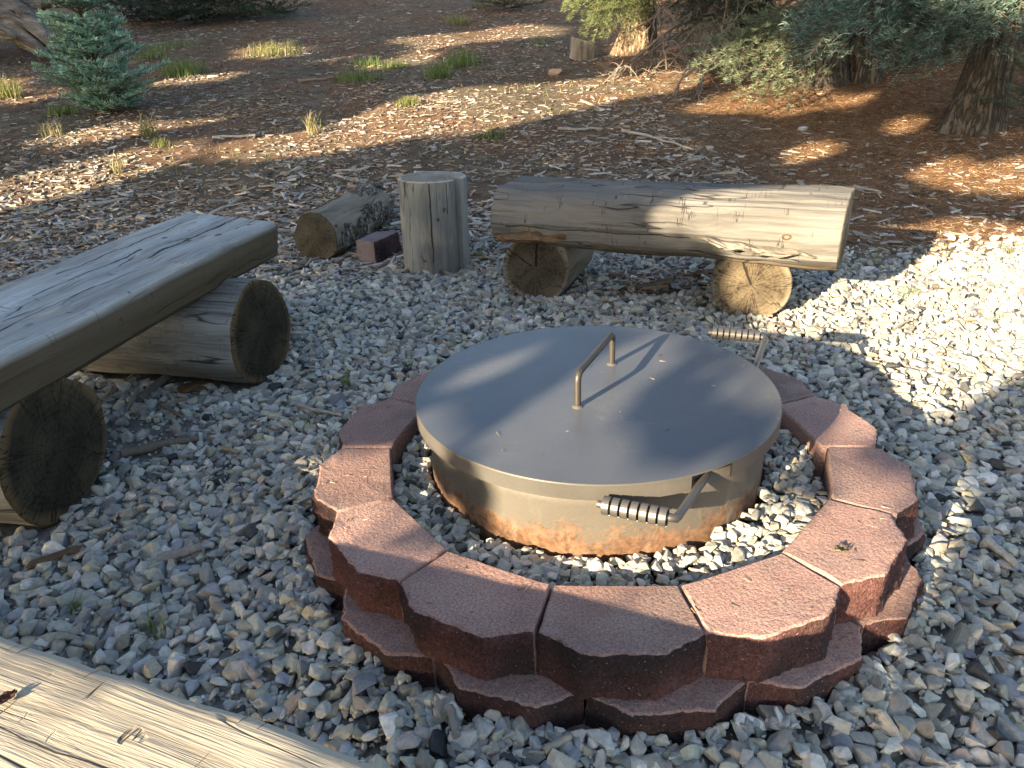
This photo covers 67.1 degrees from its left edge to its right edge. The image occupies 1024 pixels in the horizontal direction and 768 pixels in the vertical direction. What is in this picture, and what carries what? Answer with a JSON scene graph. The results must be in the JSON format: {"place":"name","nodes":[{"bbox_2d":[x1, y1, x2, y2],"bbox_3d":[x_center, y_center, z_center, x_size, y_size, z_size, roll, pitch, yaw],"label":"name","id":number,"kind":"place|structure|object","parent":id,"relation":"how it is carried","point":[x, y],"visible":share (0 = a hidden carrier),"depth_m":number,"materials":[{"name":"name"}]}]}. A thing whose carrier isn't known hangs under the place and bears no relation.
{"place":"outdoors","nodes":[
{"label":"outdoors","id":0,"kind":"place"},
{"bbox_2d":[0,346,1023,767],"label":"gravel","id":1,"kind":"structure","parent":0,"point":[940,558],"depth_m":1.69,"materials":[{"name":"grey gravel"}]},
{"bbox_2d":[63,586,86,614],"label":"grass tuft","id":2,"kind":"object","parent":1,"relation":"on","point":[73,607],"visible":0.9,"depth_m":1.71,"materials":[{"name":"plant"}]},
{"bbox_2d":[102,373,133,400],"bbox_3d":[-1.412,-0.002,2.792,0.015,0.018,0.271,-2,25,1],"label":"stick","id":3,"kind":"object","parent":1,"relation":"on","point":[106,396],"visible":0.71,"depth_m":2.73,"materials":[{"name":"wood"}]},
{"bbox_2d":[131,599,169,640],"bbox_3d":[-0.757,0.503,1.628,0.101,0.073,0.103,-2,25,0],"label":"grass tuft","id":4,"kind":"object","parent":1,"relation":"on","point":[149,626],"visible":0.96,"depth_m":1.64,"materials":[{"name":"green plant"}]},
{"bbox_2d":[135,375,171,402],"bbox_3d":[-1.280,0.013,2.760,0.035,0.035,0.200,1,25,7],"label":"stick","id":5,"kind":"object","parent":1,"relation":"on","point":[149,389],"visible":0.93,"depth_m":2.74,"materials":[{"name":"wood"}]},
{"bbox_2d":[120,436,197,457],"bbox_3d":[-1.080,0.188,2.368,0.218,0.038,0.038,-12,27,-21],"label":"stick","id":6,"kind":"object","parent":1,"relation":"on","point":[126,452],"visible":0.94,"depth_m":2.35,"materials":[{"name":"wood"}]},
{"bbox_2d":[156,542,201,562],"bbox_3d":[-0.802,0.409,1.863,0.100,0.029,0.029,-13,27,-22],"label":"stick","id":7,"kind":"object","parent":1,"relation":"on","point":[184,551],"visible":0.97,"depth_m":1.85,"materials":[{"name":"grey wood"}]},
{"bbox_2d":[278,412,318,431],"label":"grass tuft","id":8,"kind":"object","parent":1,"relation":"on","point":[303,420],"visible":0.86,"depth_m":2.46,"materials":[{"name":"green plant"}]},
{"bbox_2d":[295,402,343,416],"bbox_3d":[-0.635,0.087,2.540,0.209,0.024,0.019,13,29,29],"label":"stick","id":9,"kind":"object","parent":1,"relation":"on","point":[309,408],"visible":0.99,"depth_m":2.54,"materials":[{"name":"wood"}]},
{"bbox_2d":[336,365,361,389],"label":"grass tuft","id":10,"kind":"object","parent":1,"relation":"on","point":[347,380],"visible":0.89,"depth_m":2.74,"materials":[{"name":"green plant"}]},
{"bbox_2d":[446,704,460,738],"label":"stick","id":11,"kind":"object","parent":1,"relation":"on","point":[453,720],"visible":1,"depth_m":1.33,"materials":[{"name":"grey wood"}]},
{"bbox_2d":[542,732,571,754],"bbox_3d":[0.076,0.602,1.293,0.053,0.018,0.017,-15,28,-26],"label":"stick","id":12,"kind":"object","parent":1,"relation":"on","point":[558,742],"visible":1,"depth_m":1.29,"materials":[{"name":"grey wood"}]},
{"bbox_2d":[982,537,1018,566],"bbox_3d":[1.102,0.378,1.741,0.023,0.027,0.083,-8,26,-12],"label":"stick","id":13,"kind":"object","parent":1,"relation":"on","point":[995,547],"visible":1,"depth_m":1.74,"materials":[{"name":"grey wood"}]},
{"bbox_2d":[0,0,1023,767],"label":"ground","id":14,"kind":"structure","parent":0,"point":[16,124],"depth_m":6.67,"materials":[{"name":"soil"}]},
{"bbox_2d":[0,69,24,100],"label":"grass tuft","id":15,"kind":"object","parent":14,"relation":"on","point":[8,94],"visible":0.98,"depth_m":8.35,"materials":[{"name":"plant"}]},
{"bbox_2d":[0,0,63,55],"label":"fallen log","id":16,"kind":"object","parent":14,"relation":"on","point":[20,27],"visible":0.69,"depth_m":10.06,"materials":[{"name":"grey wood"}]},
{"bbox_2d":[29,117,62,137],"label":"grass tuft","id":17,"kind":"object","parent":14,"relation":"on","point":[51,132],"visible":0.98,"depth_m":6.93,"materials":[{"name":"yellow plant"}]},
{"bbox_2d":[43,102,81,116],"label":"grass tuft","id":18,"kind":"object","parent":14,"relation":"on","point":[61,111],"visible":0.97,"depth_m":7.70,"materials":[{"name":"green plant"}]},
{"bbox_2d":[94,222,106,226],"bbox_3d":[-2.674,-1.034,5.024,0.084,0.035,0.051,-2,25,0],"label":"rock","id":19,"kind":"object","parent":14,"relation":"on","point":[101,223],"visible":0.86,"depth_m":5.01,"materials":[{"name":"stone"}]},
{"bbox_2d":[30,0,172,112],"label":"young fir","id":20,"kind":"object","parent":14,"relation":"on","point":[100,78],"visible":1,"depth_m":7.29,"materials":[{"name":"green plant"}]},
{"bbox_2d":[79,197,127,208],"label":"stick","id":21,"kind":"object","parent":14,"relation":"on","point":[98,203],"visible":0.99,"depth_m":5.33,"materials":[{"name":"grey wood"}]},
{"bbox_2d":[94,150,130,173],"bbox_3d":[-3.074,-1.708,5.904,0.293,0.198,0.277,-2,25,0],"label":"grass tuft","id":22,"kind":"object","parent":14,"relation":"on","point":[115,169],"visible":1,"depth_m":5.94,"materials":[{"name":"beige plant"}]},
{"bbox_2d":[73,0,190,22],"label":"shrub","id":23,"kind":"object","parent":14,"relation":"on","point":[114,2],"visible":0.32,"depth_m":13.06,"materials":[{"name":"green plant"}]},
{"bbox_2d":[0,213,290,526],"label":"log bench","id":24,"kind":"object","parent":14,"relation":"on","point":[175,296],"visible":1,"depth_m":2.33,"materials":[{"name":"grey wood"}]},
{"bbox_2d":[134,112,159,136],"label":"grass tuft","id":25,"kind":"object","parent":14,"relation":"on","point":[147,129],"visible":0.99,"depth_m":6.78,"materials":[{"name":"green plant"}]},
{"bbox_2d":[131,41,171,61],"bbox_3d":[-4.763,-4.377,10.098,0.610,0.300,0.570,21,33,40],"label":"grass tuft","id":26,"kind":"object","parent":14,"relation":"on","point":[152,56],"visible":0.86,"depth_m":10.07,"materials":[{"name":"green plant"}]},
{"bbox_2d":[148,137,170,148],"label":"grass tuft","id":27,"kind":"object","parent":14,"relation":"on","point":[160,143],"visible":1,"depth_m":6.57,"materials":[{"name":"plant"}]},
{"bbox_2d":[141,53,210,79],"bbox_3d":[-3.925,-3.804,9.189,0.734,0.309,0.674,18,32,37],"label":"grass tuft","id":28,"kind":"object","parent":14,"relation":"on","point":[184,71],"visible":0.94,"depth_m":9.21,"materials":[{"name":"green plant"}]},
{"bbox_2d":[102,0,250,27],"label":"shrub","id":29,"kind":"object","parent":14,"relation":"on","point":[151,8],"visible":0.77,"depth_m":12.62,"materials":[{"name":"green plant"}]},
{"bbox_2d":[154,35,198,49],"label":"grass tuft","id":30,"kind":"object","parent":14,"relation":"on","point":[178,42],"visible":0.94,"depth_m":10.81,"materials":[{"name":"green plant"}]},
{"bbox_2d":[0,637,378,767],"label":"log bench","id":31,"kind":"object","parent":14,"relation":"on","point":[56,711],"visible":1,"depth_m":0.93,"materials":[{"name":"brown wood"}]},
{"bbox_2d":[0,689,16,703],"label":"dried leaf","id":32,"kind":"object","parent":31,"relation":"on","point":[5,696],"visible":1,"depth_m":0.98,"materials":[{"name":"brown plant"}]},
{"bbox_2d":[177,380,214,392],"bbox_3d":[-1.131,0.010,2.757,0.109,0.035,0.132,0,25,6],"label":"bark slab","id":33,"kind":"object","parent":14,"relation":"on","point":[192,386],"depth_m":2.73,"materials":[{"name":"brown wood"}]},
{"bbox_2d":[207,75,218,77],"bbox_3d":[-3.455,-3.555,8.934,0.142,0.044,0.095,-2,25,0],"label":"rock","id":34,"kind":"object","parent":14,"relation":"on","point":[212,76],"visible":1,"depth_m":8.90,"materials":[{"name":"stone"}]},
{"bbox_2d":[208,196,242,214],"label":"stick","id":35,"kind":"object","parent":14,"relation":"on","point":[230,204],"visible":0.97,"depth_m":5.13,"materials":[{"name":"grey wood"}]},
{"bbox_2d":[151,0,312,19],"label":"shrub","id":36,"kind":"object","parent":14,"relation":"on","point":[241,11],"visible":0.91,"depth_m":12.54,"materials":[{"name":"green plant"}]},
{"bbox_2d":[212,134,254,139],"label":"stick","id":37,"kind":"object","parent":14,"relation":"on","point":[227,136],"visible":1,"depth_m":6.78,"materials":[{"name":"grey wood"}]},
{"bbox_2d":[242,38,304,58],"bbox_3d":[-3.206,-4.432,10.144,1.070,0.266,0.875,-2,25,0],"label":"grass tuft","id":38,"kind":"object","parent":14,"relation":"on","point":[275,50],"visible":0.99,"depth_m":10.07,"materials":[{"name":"yellow plant"}]},
{"bbox_2d":[259,0,297,14],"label":"shrub","id":39,"kind":"object","parent":14,"relation":"on","point":[279,4],"visible":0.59,"depth_m":13.11,"materials":[{"name":"green plant"}]},
{"bbox_2d":[298,111,320,134],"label":"grass tuft","id":40,"kind":"object","parent":14,"relation":"on","point":[308,126],"visible":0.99,"depth_m":6.78,"materials":[{"name":"yellow plant"}]},
{"bbox_2d":[298,76,338,81],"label":"stick","id":41,"kind":"object","parent":14,"relation":"on","point":[313,79],"visible":0.91,"depth_m":8.60,"materials":[{"name":"wood"}]},
{"bbox_2d":[305,526,346,610],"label":"wall block","id":42,"kind":"structure","parent":14,"relation":"on","point":[318,552],"depth_m":1.69,"materials":[{"name":"concrete"}]},
{"bbox_2d":[294,181,393,259],"bbox_3d":[-0.967,-0.974,4.568,0.315,0.327,0.793,5,26,16],"label":"short log","id":43,"kind":"object","parent":14,"relation":"on","point":[342,223],"visible":0.97,"depth_m":4.33,"materials":[{"name":"beige wood"}]},
{"bbox_2d":[311,477,397,525],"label":"wall block","id":44,"kind":"structure","parent":14,"relation":"on","point":[314,513],"depth_m":1.95,"materials":[{"name":"concrete"}]},
{"bbox_2d":[313,449,394,535],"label":"wall block","id":45,"kind":"structure","parent":44,"relation":"on","point":[376,484],"depth_m":1.80,"materials":[{"name":"concrete"}]},
{"bbox_2d":[338,399,419,479],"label":"wall block","id":46,"kind":"structure","parent":44,"relation":"on","point":[362,428],"depth_m":2.05,"materials":[{"name":"concrete"}]},
{"bbox_2d":[331,63,384,84],"bbox_3d":[-1.728,-3.462,8.601,0.654,0.222,0.576,7,27,20],"label":"grass tuft","id":47,"kind":"object","parent":14,"relation":"on","point":[356,76],"visible":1,"depth_m":8.60,"materials":[{"name":"green plant"}]},
{"bbox_2d":[352,54,380,67],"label":"grass tuft","id":48,"kind":"object","parent":14,"relation":"on","point":[368,62],"visible":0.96,"depth_m":9.44,"materials":[{"name":"green plant"}]},
{"bbox_2d":[356,231,400,262],"bbox_3d":[-0.739,-0.764,4.281,0.143,0.120,0.294,5,24,19],"label":"wall block","id":49,"kind":"object","parent":14,"relation":"on","point":[377,247],"depth_m":4.20,"materials":[{"name":"concrete"}]},
{"bbox_2d":[112,16,650,192],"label":"grass","id":50,"kind":"structure","parent":14,"relation":"on","point":[352,130],"depth_m":6.87,"materials":[{"name":"green plant"}]},
{"bbox_2d":[341,589,437,687],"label":"wall block","id":51,"kind":"structure","parent":14,"relation":"on","point":[388,641],"depth_m":1.48,"materials":[{"name":"concrete"}]},
{"bbox_2d":[328,500,447,620],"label":"wall block","id":52,"kind":"structure","parent":51,"relation":"on","point":[377,557],"depth_m":1.57,"materials":[{"name":"concrete"}]},
{"bbox_2d":[377,56,411,69],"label":"grass tuft","id":53,"kind":"object","parent":14,"relation":"on","point":[393,65],"visible":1,"depth_m":9.29,"materials":[{"name":"green plant"}]},
{"bbox_2d":[394,95,420,106],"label":"grass tuft","id":54,"kind":"object","parent":14,"relation":"on","point":[405,102],"visible":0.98,"depth_m":7.43,"materials":[{"name":"yellow plant"}]},
{"bbox_2d":[390,371,429,404],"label":"wall block","id":55,"kind":"structure","parent":14,"relation":"on","point":[406,391],"depth_m":2.26,"materials":[{"name":"concrete"}]},
{"bbox_2d":[397,171,469,275],"bbox_3d":[-0.398,-0.830,4.002,0.354,0.489,0.344,-9,26,-15],"label":"upright log","id":56,"kind":"object","parent":14,"relation":"on","point":[434,221],"visible":0.9,"depth_m":3.88,"materials":[{"name":"grey wood"}]},
{"bbox_2d":[418,57,454,79],"bbox_3d":[-0.828,-3.542,8.631,0.564,0.249,0.474,-2,25,0],"label":"grass tuft","id":57,"kind":"object","parent":14,"relation":"on","point":[434,73],"visible":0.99,"depth_m":8.61,"materials":[{"name":"green plant"}]},
{"bbox_2d":[441,14,472,25],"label":"grass tuft","id":58,"kind":"object","parent":14,"relation":"on","point":[456,20],"visible":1,"depth_m":12.08,"materials":[{"name":"green plant"}]},
{"bbox_2d":[439,45,484,68],"bbox_3d":[-0.584,-3.877,9.125,0.584,0.269,0.606,-15,28,-25],"label":"grass tuft","id":59,"kind":"object","parent":14,"relation":"on","point":[462,60],"visible":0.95,"depth_m":9.10,"materials":[{"name":"green plant"}]},
{"bbox_2d":[470,244,484,255],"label":"grass tuft","id":60,"kind":"object","parent":14,"relation":"on","point":[480,250],"visible":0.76,"depth_m":4.21,"materials":[{"name":"green plant"}]},
{"bbox_2d":[472,122,506,140],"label":"grass tuft","id":61,"kind":"object","parent":14,"relation":"on","point":[491,135],"visible":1,"depth_m":6.52,"materials":[{"name":"green plant"}]},
{"bbox_2d":[469,0,548,9],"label":"shrub","id":62,"kind":"object","parent":14,"relation":"on","point":[504,3],"visible":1,"depth_m":12.92,"materials":[{"name":"green plant"}]},
{"bbox_2d":[437,662,584,730],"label":"wall block","id":63,"kind":"structure","parent":14,"relation":"on","point":[535,701],"depth_m":1.36,"materials":[{"name":"concrete"}]},
{"bbox_2d":[399,552,550,680],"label":"wall block","id":64,"kind":"structure","parent":63,"relation":"on","point":[493,635],"depth_m":1.40,"materials":[{"name":"concrete"}]},
{"bbox_2d":[25,243,1022,767],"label":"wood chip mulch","id":65,"kind":"object","parent":14,"relation":"on","point":[237,451],"visible":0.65,"depth_m":2.55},
{"bbox_2d":[531,35,546,44],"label":"grass tuft","id":66,"kind":"object","parent":14,"relation":"on","point":[538,41],"visible":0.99,"depth_m":10.01,"materials":[{"name":"green plant"}]},
{"bbox_2d":[548,68,561,74],"bbox_3d":[0.483,-3.488,8.653,0.158,0.089,0.108,-2,25,0],"label":"rock","id":67,"kind":"object","parent":14,"relation":"on","point":[557,71],"visible":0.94,"depth_m":8.61,"materials":[{"name":"stone"}]},
{"bbox_2d":[558,127,601,130],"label":"stick","id":68,"kind":"object","parent":14,"relation":"on","point":[576,129],"visible":1,"depth_m":6.56,"materials":[{"name":"grey wood"}]},
{"bbox_2d":[569,36,595,60],"bbox_3d":[0.845,-3.984,9.242,0.320,0.322,0.287,0,25,-1],"label":"cut stump","id":69,"kind":"object","parent":14,"relation":"on","point":[581,49],"visible":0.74,"depth_m":9.13,"materials":[{"name":"beige wood"}]},
{"bbox_2d":[580,99,603,108],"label":"stick","id":70,"kind":"object","parent":14,"relation":"on","point":[586,102],"visible":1,"depth_m":7.35,"materials":[{"name":"beige wood"}]},
{"bbox_2d":[431,326,767,585],"bbox_3d":[0.207,0.143,1.956,0.821,0.312,0.951,5,26,16],"label":"fire ring","id":71,"kind":"object","parent":14,"relation":"on","point":[606,529],"visible":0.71,"depth_m":1.61,"materials":[{"name":"metal"}]},
{"bbox_2d":[415,325,781,500],"bbox_3d":[0.202,-0.016,1.887,0.879,0.133,0.879,-2,25,0],"label":"fire pit lid","id":72,"kind":"object","parent":71,"relation":"on","point":[562,426],"visible":1,"depth_m":1.78,"materials":[{"name":"paint"}]},
{"bbox_2d":[557,0,659,55],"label":"fir tree","id":73,"kind":"object","parent":14,"relation":"on","point":[626,42],"visible":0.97,"depth_m":9.12,"materials":[{"name":"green plant"}]},
{"bbox_2d":[634,278,674,289],"bbox_3d":[0.667,-0.468,3.634,0.211,0.027,0.106,-13,27,-19],"label":"bark slab","id":74,"kind":"object","parent":14,"relation":"on","point":[659,282],"depth_m":3.62,"materials":[{"name":"brown wood"}]},
{"bbox_2d":[621,129,693,149],"bbox_3d":[1.198,-1.975,6.207,0.132,0.099,0.796,-19,30,-31],"label":"stick","id":75,"kind":"object","parent":14,"relation":"on","point":[644,134],"visible":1,"depth_m":6.16,"materials":[{"name":"wood"}]},
{"bbox_2d":[585,672,746,749],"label":"wall block","id":76,"kind":"structure","parent":14,"relation":"on","point":[703,702],"depth_m":1.32,"materials":[{"name":"concrete"}]},
{"bbox_2d":[536,586,705,700],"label":"wall block","id":77,"kind":"structure","parent":76,"relation":"on","point":[618,644],"depth_m":1.33,"materials":[{"name":"concrete"}]},
{"bbox_2d":[322,337,903,642],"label":"needle litter","id":78,"kind":"object","parent":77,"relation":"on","point":[533,586],"visible":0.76,"depth_m":1.59,"materials":[{"name":"brown plant"}]},
{"bbox_2d":[491,176,854,315],"bbox_3d":[0.669,-0.599,3.381,1.480,0.540,0.616,7,26,19],"label":"log bench","id":79,"kind":"object","parent":14,"relation":"on","point":[757,242],"visible":1,"depth_m":3.19,"materials":[{"name":"brown wood"}]},
{"bbox_2d":[595,0,801,106],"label":"fir tree","id":80,"kind":"object","parent":14,"relation":"on","point":[741,7],"visible":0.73,"depth_m":8.47,"materials":[{"name":"green plant"}]},
{"bbox_2d":[692,269,713,275],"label":"bark slab","id":81,"kind":"structure","parent":14,"relation":"on","point":[703,271],"depth_m":3.76,"materials":[{"name":"brown wood"}]},
{"bbox_2d":[682,0,864,112],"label":"fir tree","id":82,"kind":"object","parent":14,"relation":"on","point":[826,73],"visible":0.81,"depth_m":6.88,"materials":[{"name":"green plant"}]},
{"bbox_2d":[758,366,813,403],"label":"wall block","id":83,"kind":"structure","parent":14,"relation":"on","point":[793,390],"depth_m":2.18,"materials":[{"name":"concrete"}]},
{"bbox_2d":[743,621,862,720],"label":"wall block","id":84,"kind":"structure","parent":14,"relation":"on","point":[803,686],"depth_m":1.37,"materials":[{"name":"concrete"}]},
{"bbox_2d":[680,553,840,682],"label":"wall block","id":85,"kind":"structure","parent":84,"relation":"on","point":[764,630],"depth_m":1.37,"materials":[{"name":"concrete"}]},
{"bbox_2d":[797,126,808,130],"bbox_3d":[2.418,-2.121,6.418,0.085,0.045,0.055,-2,25,0],"label":"rock","id":86,"kind":"object","parent":14,"relation":"on","point":[803,128],"visible":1,"depth_m":6.40,"materials":[{"name":"stone"}]},
{"bbox_2d":[594,46,1023,254],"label":"needle litter","id":87,"kind":"object","parent":14,"relation":"on","point":[944,75],"visible":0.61,"depth_m":6.08,"materials":[{"name":"brown plant"}]},
{"bbox_2d":[853,184,880,191],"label":"stick","id":88,"kind":"object","parent":14,"relation":"on","point":[865,188],"visible":0.97,"depth_m":5.12,"materials":[{"name":"wood"}]},
{"bbox_2d":[842,0,892,83],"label":"fir tree","id":89,"kind":"object","parent":14,"relation":"on","point":[861,71],"visible":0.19,"depth_m":7.67,"materials":[{"name":"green plant"}]},
{"bbox_2d":[866,245,885,267],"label":"grass tuft","id":90,"kind":"object","parent":14,"relation":"on","point":[877,257],"visible":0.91,"depth_m":3.83,"materials":[{"name":"green plant"}]},
{"bbox_2d":[850,556,924,654],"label":"wall block","id":91,"kind":"structure","parent":14,"relation":"on","point":[899,606],"depth_m":1.50,"materials":[{"name":"concrete"}]},
{"bbox_2d":[782,500,907,625],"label":"wall block","id":92,"kind":"structure","parent":91,"relation":"on","point":[870,583],"depth_m":1.51,"materials":[{"name":"concrete"}]},
{"bbox_2d":[834,543,850,551],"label":"dried leaf","id":93,"kind":"object","parent":92,"relation":"on","point":[840,547],"visible":1,"depth_m":1.51,"materials":[{"name":"brown plant"}]},
{"bbox_2d":[774,3,1023,67],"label":"fir tree","id":94,"kind":"object","parent":14,"relation":"on","point":[932,63],"visible":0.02,"depth_m":8.32,"materials":[{"name":"green plant"}]},
{"bbox_2d":[779,0,1023,136],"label":"fir tree","id":95,"kind":"object","parent":14,"relation":"on","point":[996,33],"visible":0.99,"depth_m":5.34,"materials":[{"name":"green plant"}]},
{"bbox_2d":[906,517,925,565],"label":"wall block","id":96,"kind":"structure","parent":14,"relation":"on","point":[915,544],"depth_m":1.71,"materials":[{"name":"concrete"}]},
{"bbox_2d":[822,448,918,540],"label":"wall block","id":97,"kind":"structure","parent":96,"relation":"on","point":[863,472],"depth_m":1.73,"materials":[{"name":"concrete"}]},
{"bbox_2d":[970,52,1023,129],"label":"young fir","id":98,"kind":"object","parent":14,"relation":"on","point":[1017,64],"visible":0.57,"depth_m":5.95,"materials":[{"name":"plant"}]},
{"bbox_2d":[997,243,1021,255],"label":"grass tuft","id":99,"kind":"object","parent":14,"relation":"on","point":[1008,248],"visible":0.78,"depth_m":3.92,"materials":[{"name":"beige plant"}]},
{"bbox_2d":[68,229,1023,384],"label":"gravel","id":100,"kind":"structure","parent":0,"point":[853,334],"depth_m":3.32,"materials":[{"name":"grey gravel"}]},
{"bbox_2d":[396,356,412,367],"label":"grass tuft","id":101,"kind":"object","parent":100,"relation":"on","point":[405,363],"visible":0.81,"depth_m":2.89,"materials":[{"name":"green plant"}]},
{"bbox_2d":[898,281,927,296],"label":"grass tuft","id":102,"kind":"object","parent":100,"relation":"on","point":[908,291],"visible":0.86,"depth_m":3.39,"materials":[{"name":"plant"}]},
{"bbox_2d":[780,396,877,479],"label":"wall block","id":103,"kind":"structure","parent":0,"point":[805,422],"depth_m":1.97,"materials":[{"name":"concrete"}]}
]}

